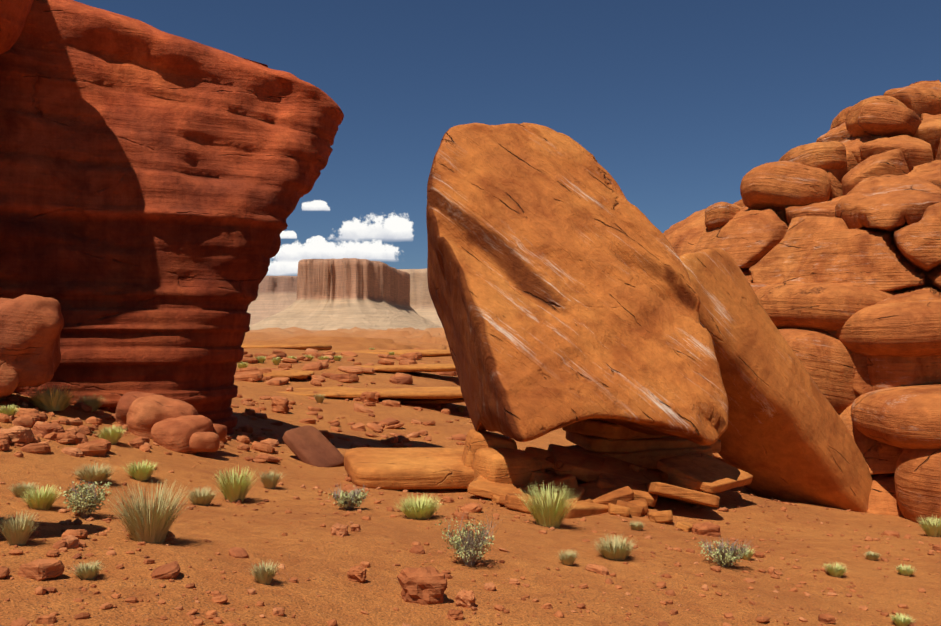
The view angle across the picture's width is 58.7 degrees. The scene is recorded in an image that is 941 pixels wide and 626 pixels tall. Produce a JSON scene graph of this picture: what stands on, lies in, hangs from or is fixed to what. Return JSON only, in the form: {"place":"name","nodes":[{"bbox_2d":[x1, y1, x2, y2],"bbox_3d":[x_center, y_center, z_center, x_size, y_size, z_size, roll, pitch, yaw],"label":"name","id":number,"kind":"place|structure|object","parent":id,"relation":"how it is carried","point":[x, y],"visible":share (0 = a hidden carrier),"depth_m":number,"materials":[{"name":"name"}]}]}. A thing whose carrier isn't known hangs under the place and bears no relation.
{"place":"outdoors","nodes":[
{"label":"outdoors","id":0,"kind":"place"},
{"bbox_2d":[0,0,33,53],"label":"overhang","id":1,"kind":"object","parent":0,"point":[14,15],"depth_m":13.62,"materials":[{"name":"red stone"}]},
{"bbox_2d":[0,0,343,434],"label":"cliff wall","id":2,"kind":"structure","parent":0,"point":[156,184],"depth_m":15.53,"materials":[{"name":"red stone"}]},
{"bbox_2d":[266,261,298,275],"bbox_3d":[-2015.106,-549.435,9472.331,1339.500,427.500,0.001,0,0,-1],"label":"cloud","id":3,"kind":"structure","parent":0,"point":[278,268],"depth_m":9470.72,"materials":[{"name":"white"}]},
{"bbox_2d":[280,231,296,238],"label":"cloud","id":4,"kind":"structure","parent":0,"point":[289,234],"depth_m":9970.19,"materials":[{"name":"white"}]},
{"bbox_2d":[301,200,329,210],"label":"cloud","id":5,"kind":"structure","parent":0,"point":[314,205],"depth_m":9725.37,"materials":[{"name":"white"}]},
{"bbox_2d":[306,235,327,242],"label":"cloud","id":6,"kind":"structure","parent":0,"point":[317,237],"depth_m":10224.11,"materials":[{"name":"white"}]},
{"bbox_2d":[272,236,398,260],"bbox_3d":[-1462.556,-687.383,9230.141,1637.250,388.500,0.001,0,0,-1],"label":"cloud","id":7,"kind":"structure","parent":0,"point":[322,249],"depth_m":9229.91,"materials":[{"name":"white"}]},
{"bbox_2d":[329,213,413,240],"bbox_3d":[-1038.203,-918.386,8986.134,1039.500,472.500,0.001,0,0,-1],"label":"cloud","id":8,"kind":"structure","parent":0,"point":[393,227],"depth_m":8986.83,"materials":[{"name":"white"}]},
{"bbox_2d":[59,480,751,566],"bbox_3d":[-0.420,1.992,7.897,5.624,1.036,3.757,-1,-2,24],"label":"shrub","id":9,"kind":"object","parent":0,"point":[86,504],"depth_m":7.41,"materials":[{"name":"green plant"}]},
{"bbox_2d":[0,327,940,625],"bbox_3d":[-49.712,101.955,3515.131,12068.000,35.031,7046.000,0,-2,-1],"label":"terrain","id":10,"kind":"structure","parent":0,"point":[320,559],"depth_m":7.91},
{"bbox_2d":[0,294,226,453],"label":"boulders","id":11,"kind":"object","parent":10,"relation":"on","point":[31,327],"visible":0.9,"depth_m":12.77,"materials":[{"name":"stone"}]},
{"bbox_2d":[247,276,296,325],"bbox_3d":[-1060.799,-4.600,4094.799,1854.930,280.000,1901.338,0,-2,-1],"label":"mesa","id":12,"kind":"structure","parent":10,"relation":"on","point":[277,294],"depth_m":3516.69,"materials":[{"name":"beige stone"}]},
{"bbox_2d":[0,352,580,527],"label":"yellow grass","id":13,"kind":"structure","parent":10,"relation":"on","point":[546,511],"depth_m":9.82,"materials":[{"name":"plant"}]},
{"bbox_2d":[282,425,343,466],"bbox_3d":[-2.882,2.513,15.413,0.957,0.794,0.843,-1,-2,28],"label":"boulder","id":14,"kind":"object","parent":10,"relation":"on","point":[311,445],"visible":0.77,"depth_m":15.28,"materials":[{"name":"stone"}]},
{"bbox_2d":[249,258,441,329],"bbox_3d":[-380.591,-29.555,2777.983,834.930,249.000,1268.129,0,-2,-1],"label":"butte","id":15,"kind":"object","parent":10,"relation":"on","point":[343,293],"visible":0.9,"depth_m":2453.09,"materials":[{"name":"beige stone"}]},
{"bbox_2d":[241,343,464,403],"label":"rock ledges","id":16,"kind":"object","parent":10,"relation":"on","point":[430,395],"visible":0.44,"depth_m":31.38,"materials":[{"name":"stone"}]},
{"bbox_2d":[397,268,442,327],"bbox_3d":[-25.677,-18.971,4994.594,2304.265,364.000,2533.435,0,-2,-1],"label":"mesa","id":17,"kind":"structure","parent":10,"relation":"on","point":[421,303],"depth_m":4197.02,"materials":[{"name":"beige stone"}]},
{"bbox_2d":[0,394,879,584],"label":"dry grass","id":18,"kind":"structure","parent":10,"relation":"on","point":[153,524],"depth_m":6.38,"materials":[{"name":"green plant"}]},
{"bbox_2d":[0,348,940,625],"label":"ground stones","id":19,"kind":"object","parent":10,"relation":"on","point":[422,586],"visible":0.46,"depth_m":10.25,"materials":[{"name":"stone"}]},
{"bbox_2d":[344,419,752,531],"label":"rock slabs","id":20,"kind":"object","parent":10,"relation":"on","point":[623,471],"visible":0.9,"depth_m":12.93,"materials":[{"name":"stone"}]},
{"bbox_2d":[426,122,727,444],"bbox_3d":[1.521,-0.190,14.394,4.875,6.366,2.714,1,-35,-22],"label":"leaning rock","id":21,"kind":"object","parent":20,"relation":"on","point":[562,291],"visible":0.98,"depth_m":13.14,"materials":[{"name":"orange stone"}]},
{"bbox_2d":[679,248,872,512],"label":"leaning rock slab","id":22,"kind":"structure","parent":10,"relation":"on","point":[786,435],"depth_m":15.25,"materials":[{"name":"orange stone"}]},
{"bbox_2d":[663,80,940,516],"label":"rock pile","id":23,"kind":"object","parent":10,"relation":"on","point":[874,221],"visible":0.27,"depth_m":18.45,"materials":[{"name":"orange stone"}]},
{"bbox_2d":[705,88,921,228],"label":"boulders","id":24,"kind":"object","parent":23,"relation":"attached to","point":[797,176],"visible":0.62,"depth_m":20.80,"materials":[{"name":"stone"}]},
{"bbox_2d":[750,282,940,524],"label":"boulders","id":25,"kind":"object","parent":10,"relation":"on","point":[899,346],"visible":0.73,"depth_m":16.07,"materials":[{"name":"orange stone"}]},
{"bbox_2d":[24,348,940,625],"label":"desert shrubs","id":26,"kind":"object","parent":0,"point":[54,400],"depth_m":13.05,"materials":[{"name":"green plant"}]},
{"bbox_2d":[74,0,940,275],"label":"sky","id":27,"kind":"structure","parent":0,"point":[678,101],"materials":[{"name":"blue"}]}
]}

